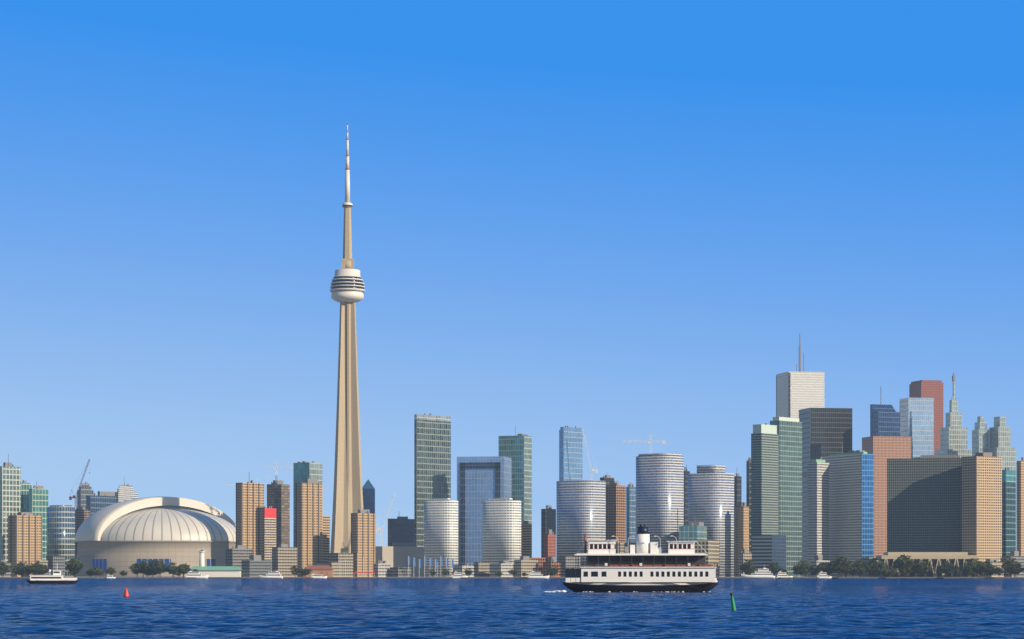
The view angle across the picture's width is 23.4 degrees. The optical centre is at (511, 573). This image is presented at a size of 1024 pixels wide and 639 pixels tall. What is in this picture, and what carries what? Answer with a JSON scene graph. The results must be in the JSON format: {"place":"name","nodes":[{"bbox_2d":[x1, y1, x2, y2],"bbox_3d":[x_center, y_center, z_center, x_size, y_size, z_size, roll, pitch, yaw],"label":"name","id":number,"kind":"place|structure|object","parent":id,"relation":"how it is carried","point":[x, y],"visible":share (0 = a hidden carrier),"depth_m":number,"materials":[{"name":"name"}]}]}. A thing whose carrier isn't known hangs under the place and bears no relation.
{"place":"outdoors","nodes":[
{"label":"outdoors","id":0,"kind":"place"},
{"bbox_2d":[8,512,41,576],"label":"tan block","id":1,"kind":"structure","parent":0,"point":[24,537],"depth_m":2709.23,"materials":[{"name":"brown concrete"}]},
{"bbox_2d":[21,480,31,511],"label":"teal tower","id":2,"kind":"structure","parent":0,"point":[25,486],"depth_m":2905.11,"materials":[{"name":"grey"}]},
{"bbox_2d":[29,481,47,560],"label":"teal tower","id":3,"kind":"structure","parent":0,"point":[38,500],"depth_m":2891.62,"materials":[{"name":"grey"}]},
{"bbox_2d":[77,481,93,508],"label":"grey tower","id":4,"kind":"structure","parent":0,"point":[85,489],"depth_m":3504.95,"materials":[{"name":"grey glass"}]},
{"bbox_2d":[323,516,329,561],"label":"building","id":5,"kind":"structure","parent":0,"point":[326,535],"depth_m":2796.99,"materials":[{"name":"beige concrete"}]},
{"bbox_2d":[0,578,1023,638],"bbox_3d":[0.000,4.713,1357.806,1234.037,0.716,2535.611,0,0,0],"label":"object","id":6,"kind":"structure","parent":0,"point":[517,608],"depth_m":318.16,"materials":[{"name":"blue liquid"}]},
{"bbox_2d":[27,570,77,583],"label":"ferry","id":7,"kind":"object","parent":6,"relation":"on","point":[56,577],"visible":0.84,"depth_m":1189.16,"materials":[{"name":"white metal"}]},
{"bbox_2d":[259,571,282,578],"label":"yacht","id":8,"kind":"object","parent":6,"relation":"on","point":[274,575],"visible":1,"depth_m":2580.61,"materials":[{"name":"white plastic"}]},
{"bbox_2d":[528,571,549,578],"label":"yacht","id":9,"kind":"object","parent":6,"relation":"on","point":[535,575],"visible":1,"depth_m":2555.78,"materials":[{"name":"white plastic"}]},
{"bbox_2d":[563,509,717,591],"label":"ferry","id":10,"kind":"object","parent":6,"relation":"on","point":[679,566],"visible":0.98,"depth_m":642.34,"materials":[{"name":"white metal"}]},
{"bbox_2d":[741,564,774,578],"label":"yacht","id":11,"kind":"object","parent":6,"relation":"on","point":[764,573],"visible":1,"depth_m":2574.95,"materials":[{"name":"white plastic"}]},
{"bbox_2d":[0,0,1023,557],"label":"sky","id":12,"kind":"structure","parent":0,"point":[616,221],"materials":[{"name":"blue"}]},
{"bbox_2d":[799,408,851,575],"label":"skyscraper","id":13,"kind":"structure","parent":0,"point":[826,432],"depth_m":3809.46,"materials":[{"name":"grey glass"}]},
{"bbox_2d":[887,455,961,551],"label":"office building","id":14,"kind":"structure","parent":0,"point":[924,503],"depth_m":2711.11,"materials":[{"name":"grey"}]},
{"bbox_2d":[935,373,971,457],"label":"skyscraper","id":15,"kind":"structure","parent":0,"point":[953,436],"depth_m":3871.91,"materials":[{"name":"grey"}]},
{"bbox_3d":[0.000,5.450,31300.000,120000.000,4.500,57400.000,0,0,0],"label":"city ground","id":16,"kind":"structure","parent":0,"visible":0},
{"bbox_2d":[0,454,20,563],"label":"high-rise building","id":17,"kind":"structure","parent":16,"relation":"on","point":[10,488],"depth_m":2765.62,"materials":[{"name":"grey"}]},
{"bbox_2d":[46,556,64,576],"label":"building","id":18,"kind":"structure","parent":16,"relation":"on","point":[56,562],"depth_m":2704.98,"materials":[{"name":"grey"}]},
{"bbox_2d":[47,505,74,576],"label":"high-rise building","id":19,"kind":"structure","parent":16,"relation":"on","point":[60,530],"depth_m":2763.66,"materials":[{"name":"blue glass"}]},
{"bbox_2d":[66,558,83,576],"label":"tree","id":20,"kind":"object","parent":16,"relation":"on","point":[73,561],"visible":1,"depth_m":2607.29,"materials":[{"name":"green plant"}]},
{"bbox_2d":[75,507,89,558],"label":"building","id":21,"kind":"structure","parent":16,"relation":"on","point":[82,514],"depth_m":3304.99,"materials":[{"name":"grey"}]},
{"bbox_2d":[86,490,116,515],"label":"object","id":22,"kind":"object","parent":16,"relation":"on","point":[96,503],"visible":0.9,"depth_m":3413.40,"materials":[{"name":"grey"}]},
{"bbox_2d":[115,483,137,502],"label":"building","id":23,"kind":"structure","parent":16,"relation":"on","point":[124,492],"depth_m":3613.26,"materials":[{"name":"grey"}]},
{"bbox_2d":[129,562,144,576],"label":"tree","id":24,"kind":"object","parent":16,"relation":"on","point":[133,569],"visible":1,"depth_m":2623.59,"materials":[{"name":"green plant"}]},
{"bbox_2d":[75,497,235,576],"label":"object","id":25,"kind":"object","parent":16,"relation":"on","point":[122,536],"visible":0.9,"depth_m":3146.70,"materials":[{"name":"grey"}]},
{"bbox_2d":[176,563,191,576],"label":"tree","id":26,"kind":"object","parent":16,"relation":"on","point":[184,570],"visible":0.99,"depth_m":2609.37,"materials":[{"name":"green plant"}]},
{"bbox_2d":[191,550,241,576],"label":"terminal building","id":27,"kind":"structure","parent":16,"relation":"on","point":[220,571],"depth_m":2652.00,"materials":[{"name":"white"}]},
{"bbox_2d":[226,545,252,567],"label":"building","id":28,"kind":"structure","parent":16,"relation":"on","point":[237,555],"depth_m":2706.70,"materials":[{"name":"grey"}]},
{"bbox_2d":[236,480,263,560],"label":"apartment tower","id":29,"kind":"structure","parent":16,"relation":"on","point":[250,515],"depth_m":2792.05,"materials":[{"name":"brown concrete"}]},
{"bbox_2d":[241,555,270,576],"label":"building","id":30,"kind":"structure","parent":16,"relation":"on","point":[254,566],"depth_m":2668.18,"materials":[{"name":"grey"}]},
{"bbox_2d":[264,506,275,571],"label":"high-rise building","id":31,"kind":"structure","parent":16,"relation":"on","point":[269,527],"depth_m":2906.11,"materials":[{"name":"grey"}]},
{"bbox_2d":[267,480,289,546],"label":"high-rise building","id":32,"kind":"structure","parent":16,"relation":"on","point":[278,497],"depth_m":3209.91,"materials":[{"name":"grey"}]},
{"bbox_2d":[272,544,296,576],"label":"building","id":33,"kind":"structure","parent":16,"relation":"on","point":[284,558],"depth_m":2697.60,"materials":[{"name":"grey concrete"}]},
{"bbox_2d":[293,461,321,546],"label":"skyscraper","id":34,"kind":"structure","parent":16,"relation":"on","point":[303,471],"depth_m":3162.37,"materials":[{"name":"grey"}]},
{"bbox_2d":[295,479,322,576],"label":"apartment tower","id":35,"kind":"structure","parent":16,"relation":"on","point":[309,519],"depth_m":2769.88,"materials":[{"name":"brown"}]},
{"bbox_2d":[316,562,350,576],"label":"building","id":36,"kind":"structure","parent":16,"relation":"on","point":[339,569],"depth_m":2680.32,"materials":[{"name":"grey"}]},
{"bbox_2d":[304,565,374,576],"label":"waterfront building","id":37,"kind":"structure","parent":16,"relation":"on","point":[325,570],"depth_m":2650.00,"materials":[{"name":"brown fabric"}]},
{"bbox_2d":[328,553,352,576],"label":"building","id":38,"kind":"structure","parent":16,"relation":"on","point":[339,557],"depth_m":2727.73,"materials":[{"name":"grey concrete"}]},
{"bbox_2d":[330,122,364,552],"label":"observation tower","id":39,"kind":"structure","parent":16,"relation":"on","point":[347,287],"depth_m":3042.20,"materials":[{"name":"concrete"}]},
{"bbox_2d":[351,506,375,576],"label":"apartment tower","id":40,"kind":"structure","parent":16,"relation":"on","point":[363,532],"depth_m":2749.47,"materials":[{"name":"brown concrete"}]},
{"bbox_2d":[362,479,374,512],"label":"skyscraper","id":41,"kind":"structure","parent":16,"relation":"on","point":[368,488],"depth_m":3356.69,"materials":[{"name":"grey"}]},
{"bbox_2d":[374,556,389,576],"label":"building","id":42,"kind":"structure","parent":16,"relation":"on","point":[384,569],"depth_m":2656.33,"materials":[{"name":"grey"}]},
{"bbox_2d":[376,542,423,576],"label":"low-rise building","id":43,"kind":"structure","parent":16,"relation":"on","point":[396,554],"depth_m":3030.51,"materials":[{"name":"grey"}]},
{"bbox_2d":[390,567,410,576],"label":"building","id":44,"kind":"structure","parent":16,"relation":"on","point":[398,571],"depth_m":2655.26,"materials":[{"name":"grey"}]},
{"bbox_2d":[388,516,413,545],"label":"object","id":45,"kind":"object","parent":16,"relation":"on","point":[400,529],"visible":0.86,"depth_m":3314.26,"materials":[{"name":"grey"}]},
{"bbox_2d":[343,553,467,576],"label":"sailboat masts","id":46,"kind":"object","parent":16,"relation":"on","point":[436,563],"visible":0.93,"depth_m":2645.82,"materials":[{"name":"white metal"}]},
{"bbox_2d":[414,413,450,546],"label":"skyscraper","id":47,"kind":"structure","parent":16,"relation":"on","point":[432,456],"depth_m":3269.15,"materials":[{"name":"grey"}]},
{"bbox_2d":[424,498,457,576],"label":"apartment tower","id":48,"kind":"structure","parent":16,"relation":"on","point":[440,527],"depth_m":2728.00,"materials":[{"name":"grey"}]},
{"bbox_2d":[453,565,473,576],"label":"building","id":49,"kind":"structure","parent":16,"relation":"on","point":[459,568],"depth_m":2654.16,"materials":[{"name":"grey"}]},
{"bbox_2d":[474,562,491,576],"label":"building","id":50,"kind":"structure","parent":16,"relation":"on","point":[481,569],"depth_m":2684.90,"materials":[{"name":"grey"}]},
{"bbox_2d":[457,456,511,564],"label":"skyscraper","id":51,"kind":"structure","parent":16,"relation":"on","point":[480,480],"depth_m":2957.70,"materials":[{"name":"blue glass"}]},
{"bbox_2d":[483,498,520,563],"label":"apartment tower","id":52,"kind":"structure","parent":16,"relation":"on","point":[502,529],"depth_m":2728.70,"materials":[{"name":"grey"}]},
{"bbox_2d":[490,561,513,576],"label":"building","id":53,"kind":"structure","parent":16,"relation":"on","point":[504,567],"depth_m":2656.88,"materials":[{"name":"grey"}]},
{"bbox_2d":[499,426,531,523],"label":"skyscraper","id":54,"kind":"structure","parent":16,"relation":"on","point":[517,449],"depth_m":3206.33,"materials":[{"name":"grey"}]},
{"bbox_2d":[514,556,537,576],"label":"building","id":55,"kind":"structure","parent":16,"relation":"on","point":[526,565],"depth_m":2666.70,"materials":[{"name":"grey concrete"}]},
{"bbox_2d":[521,521,531,557],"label":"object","id":56,"kind":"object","parent":16,"relation":"on","point":[526,538],"visible":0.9,"depth_m":2853.13,"materials":[{"name":"grey"}]},
{"bbox_2d":[531,558,544,573],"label":"building","id":57,"kind":"structure","parent":16,"relation":"on","point":[540,564],"depth_m":2713.25,"materials":[{"name":"brown"}]},
{"bbox_2d":[541,505,555,557],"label":"high-rise building","id":58,"kind":"structure","parent":16,"relation":"on","point":[548,517],"depth_m":3304.70,"materials":[{"name":"grey glass"}]},
{"bbox_2d":[543,529,555,561],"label":"building","id":59,"kind":"structure","parent":16,"relation":"on","point":[549,543],"depth_m":2803.46,"materials":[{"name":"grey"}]},
{"bbox_2d":[543,556,560,576],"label":"building","id":60,"kind":"structure","parent":16,"relation":"on","point":[551,561],"depth_m":2666.81,"materials":[{"name":"grey"}]},
{"bbox_2d":[558,556,579,576],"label":"building","id":61,"kind":"structure","parent":16,"relation":"on","point":[568,561],"depth_m":2694.75,"materials":[{"name":"grey"}]},
{"bbox_2d":[559,426,582,480],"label":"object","id":62,"kind":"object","parent":16,"relation":"on","point":[570,454],"visible":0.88,"depth_m":3461.60,"materials":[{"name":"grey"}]},
{"bbox_2d":[556,480,605,566],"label":"high-rise building","id":63,"kind":"structure","parent":16,"relation":"on","point":[580,508],"depth_m":2727.83,"materials":[{"name":"grey glass"}]},
{"bbox_2d":[606,481,625,542],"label":"high-rise building","id":64,"kind":"structure","parent":16,"relation":"on","point":[615,509],"depth_m":2906.35,"materials":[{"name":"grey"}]},
{"bbox_2d":[616,543,635,553],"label":"building","id":65,"kind":"structure","parent":16,"relation":"on","point":[620,548],"depth_m":2763.66,"materials":[{"name":"grey"}]},
{"bbox_2d":[626,484,635,542],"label":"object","id":66,"kind":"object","parent":16,"relation":"on","point":[631,510],"visible":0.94,"depth_m":3303.44,"materials":[{"name":"grey"}]},
{"bbox_2d":[636,453,683,552],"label":"skyscraper","id":67,"kind":"structure","parent":16,"relation":"on","point":[659,489],"depth_m":2745.55,"materials":[{"name":"grey"}]},
{"bbox_2d":[684,465,689,525],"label":"skyscraper","id":68,"kind":"structure","parent":16,"relation":"on","point":[686,472],"depth_m":3202.25,"materials":[{"name":"grey"}]},
{"bbox_2d":[679,517,706,540],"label":"office building","id":69,"kind":"structure","parent":16,"relation":"on","point":[695,531],"depth_m":2705.69,"materials":[{"name":"teal glass"}]},
{"bbox_2d":[695,541,718,576],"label":"building","id":70,"kind":"structure","parent":16,"relation":"on","point":[711,548],"depth_m":2688.01,"materials":[{"name":"grey"}]},
{"bbox_2d":[688,465,733,576],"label":"skyscraper","id":71,"kind":"structure","parent":16,"relation":"on","point":[711,497],"depth_m":2766.15,"materials":[{"name":"grey"}]},
{"bbox_2d":[734,473,741,575],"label":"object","id":72,"kind":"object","parent":16,"relation":"on","point":[737,486],"visible":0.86,"depth_m":3302.49,"materials":[{"name":"grey"}]},
{"bbox_2d":[735,499,741,576],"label":"building","id":73,"kind":"structure","parent":16,"relation":"on","point":[739,504],"depth_m":2951.76,"materials":[{"name":"brown concrete"}]},
{"bbox_2d":[739,502,748,552],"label":"skyscraper","id":74,"kind":"structure","parent":16,"relation":"on","point":[743,526],"depth_m":2752.78,"materials":[{"name":"grey concrete"}]},
{"bbox_2d":[738,549,751,576],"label":"low-rise building","id":75,"kind":"structure","parent":16,"relation":"on","point":[743,555],"depth_m":2693.33,"materials":[{"name":"grey"}]},
{"bbox_2d":[740,559,755,574],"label":"tree","id":76,"kind":"object","parent":16,"relation":"on","point":[749,563],"visible":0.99,"depth_m":2611.38,"materials":[{"name":"green plant"}]},
{"bbox_2d":[746,457,750,552],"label":"building","id":77,"kind":"structure","parent":16,"relation":"on","point":[748,483],"depth_m":2961.40,"materials":[{"name":"brown"}]},
{"bbox_2d":[751,423,778,552],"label":"skyscraper","id":78,"kind":"structure","parent":16,"relation":"on","point":[765,479],"depth_m":2908.31,"materials":[{"name":"green"}]},
{"bbox_2d":[752,535,785,576],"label":"office building","id":79,"kind":"structure","parent":16,"relation":"on","point":[767,550],"depth_m":2807.38,"materials":[{"name":"grey"}]},
{"bbox_2d":[768,561,781,575],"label":"tree","id":80,"kind":"object","parent":16,"relation":"on","point":[774,569],"visible":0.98,"depth_m":2625.96,"materials":[{"name":"green plant"}]},
{"bbox_2d":[770,415,801,576],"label":"skyscraper","id":81,"kind":"structure","parent":16,"relation":"on","point":[789,430],"depth_m":2967.88,"materials":[{"name":"green glass"}]},
{"bbox_2d":[776,334,823,417],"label":"skyscraper","id":82,"kind":"structure","parent":16,"relation":"on","point":[796,391],"depth_m":3907.88,"materials":[{"name":"white"}]},
{"bbox_2d":[807,457,828,560],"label":"building","id":83,"kind":"structure","parent":16,"relation":"on","point":[817,506],"depth_m":2726.38,"materials":[{"name":"grey"}]},
{"bbox_2d":[807,555,829,576],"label":"low-rise building","id":84,"kind":"structure","parent":16,"relation":"on","point":[818,559],"depth_m":2665.89,"materials":[{"name":"grey"}]},
{"bbox_2d":[811,562,835,571],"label":"tree","id":85,"kind":"object","parent":16,"relation":"on","point":[823,566],"visible":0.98,"depth_m":2611.05,"materials":[{"name":"green plant"}]},
{"bbox_2d":[831,555,851,576],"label":"tree","id":86,"kind":"object","parent":16,"relation":"on","point":[846,561],"visible":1,"depth_m":2604.29,"materials":[{"name":"green plant"}]},
{"bbox_2d":[823,450,873,576],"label":"high-rise building","id":87,"kind":"structure","parent":16,"relation":"on","point":[851,505],"depth_m":2719.14,"materials":[{"name":"grey"}]},
{"bbox_2d":[861,558,879,576],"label":"low-rise building","id":88,"kind":"structure","parent":16,"relation":"on","point":[866,560],"depth_m":2683.99,"materials":[{"name":"grey"}]},
{"bbox_2d":[870,404,899,435],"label":"skyscraper","id":89,"kind":"structure","parent":16,"relation":"on","point":[884,420],"depth_m":3708.99,"materials":[{"name":"blue glass"}]},
{"bbox_2d":[862,436,910,557],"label":"skyscraper","id":90,"kind":"structure","parent":16,"relation":"on","point":[882,449],"depth_m":3303.79,"materials":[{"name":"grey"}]},
{"bbox_2d":[892,554,915,569],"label":"tree","id":91,"kind":"object","parent":16,"relation":"on","point":[905,562],"visible":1,"depth_m":2617.27,"materials":[{"name":"green plant"}]},
{"bbox_2d":[899,398,933,457],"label":"skyscraper","id":92,"kind":"structure","parent":16,"relation":"on","point":[917,420],"depth_m":3751.48,"materials":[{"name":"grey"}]},
{"bbox_2d":[915,559,932,576],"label":"tree","id":93,"kind":"object","parent":16,"relation":"on","point":[924,562],"visible":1,"depth_m":2615.95,"materials":[{"name":"green plant"}]},
{"bbox_2d":[909,380,942,454],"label":"skyscraper","id":94,"kind":"structure","parent":16,"relation":"on","point":[926,389],"depth_m":3957.27,"materials":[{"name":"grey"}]},
{"bbox_2d":[876,552,982,576],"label":"low building","id":95,"kind":"structure","parent":16,"relation":"on","point":[956,559],"depth_m":2642.00,"materials":[{"name":"concrete"}]},
{"bbox_2d":[937,564,955,576],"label":"tree","id":96,"kind":"object","parent":16,"relation":"on","point":[944,568],"visible":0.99,"depth_m":2605.05,"materials":[{"name":"green plant"}]},
{"bbox_2d":[972,416,988,455],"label":"skyscraper","id":97,"kind":"structure","parent":16,"relation":"on","point":[980,437],"depth_m":3804.56,"materials":[{"name":"grey"}]},
{"bbox_2d":[962,452,1001,576],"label":"high-rise building","id":98,"kind":"structure","parent":16,"relation":"on","point":[981,505],"depth_m":2669.60,"materials":[{"name":"beige"}]},
{"bbox_2d":[980,559,1003,576],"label":"low-rise building","id":99,"kind":"structure","parent":16,"relation":"on","point":[994,562],"depth_m":2661.74,"materials":[{"name":"grey"}]},
{"bbox_2d":[989,416,1015,469],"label":"skyscraper","id":100,"kind":"structure","parent":16,"relation":"on","point":[999,438],"depth_m":3790.19,"materials":[{"name":"grey"}]},
{"bbox_2d":[1002,467,1015,561],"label":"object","id":101,"kind":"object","parent":16,"relation":"on","point":[1008,510],"visible":0.89,"depth_m":3004.74,"materials":[{"name":"grey"}]},
{"bbox_2d":[1001,557,1022,576],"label":"tree","id":102,"kind":"object","parent":16,"relation":"on","point":[1012,564],"visible":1,"depth_m":2613.20,"materials":[{"name":"green plant"}]},
{"bbox_2d":[1003,551,1023,576],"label":"low-rise building","id":103,"kind":"structure","parent":16,"relation":"on","point":[1015,554],"depth_m":2680.75,"materials":[{"name":"grey"}]},
{"bbox_2d":[1017,457,1023,555],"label":"building","id":104,"kind":"structure","parent":16,"relation":"on","point":[1020,506],"depth_m":2802.03,"materials":[{"name":"grey"}]},
{"label":"lake base water","id":105,"kind":"structure","parent":0,"visible":0},
{"bbox_2d":[0,577,1023,578],"bbox_3d":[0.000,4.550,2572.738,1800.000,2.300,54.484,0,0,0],"label":"quay wall piers","id":106,"kind":"structure","parent":105,"relation":"in","point":[515,577],"depth_m":2599.60,"materials":[{"name":"grey concrete"}]},
{"bbox_2d":[185,571,208,577],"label":"boat","id":107,"kind":"object","parent":106,"relation":"on","point":[193,574],"visible":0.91,"depth_m":2585.58,"materials":[{"name":"white plastic"}]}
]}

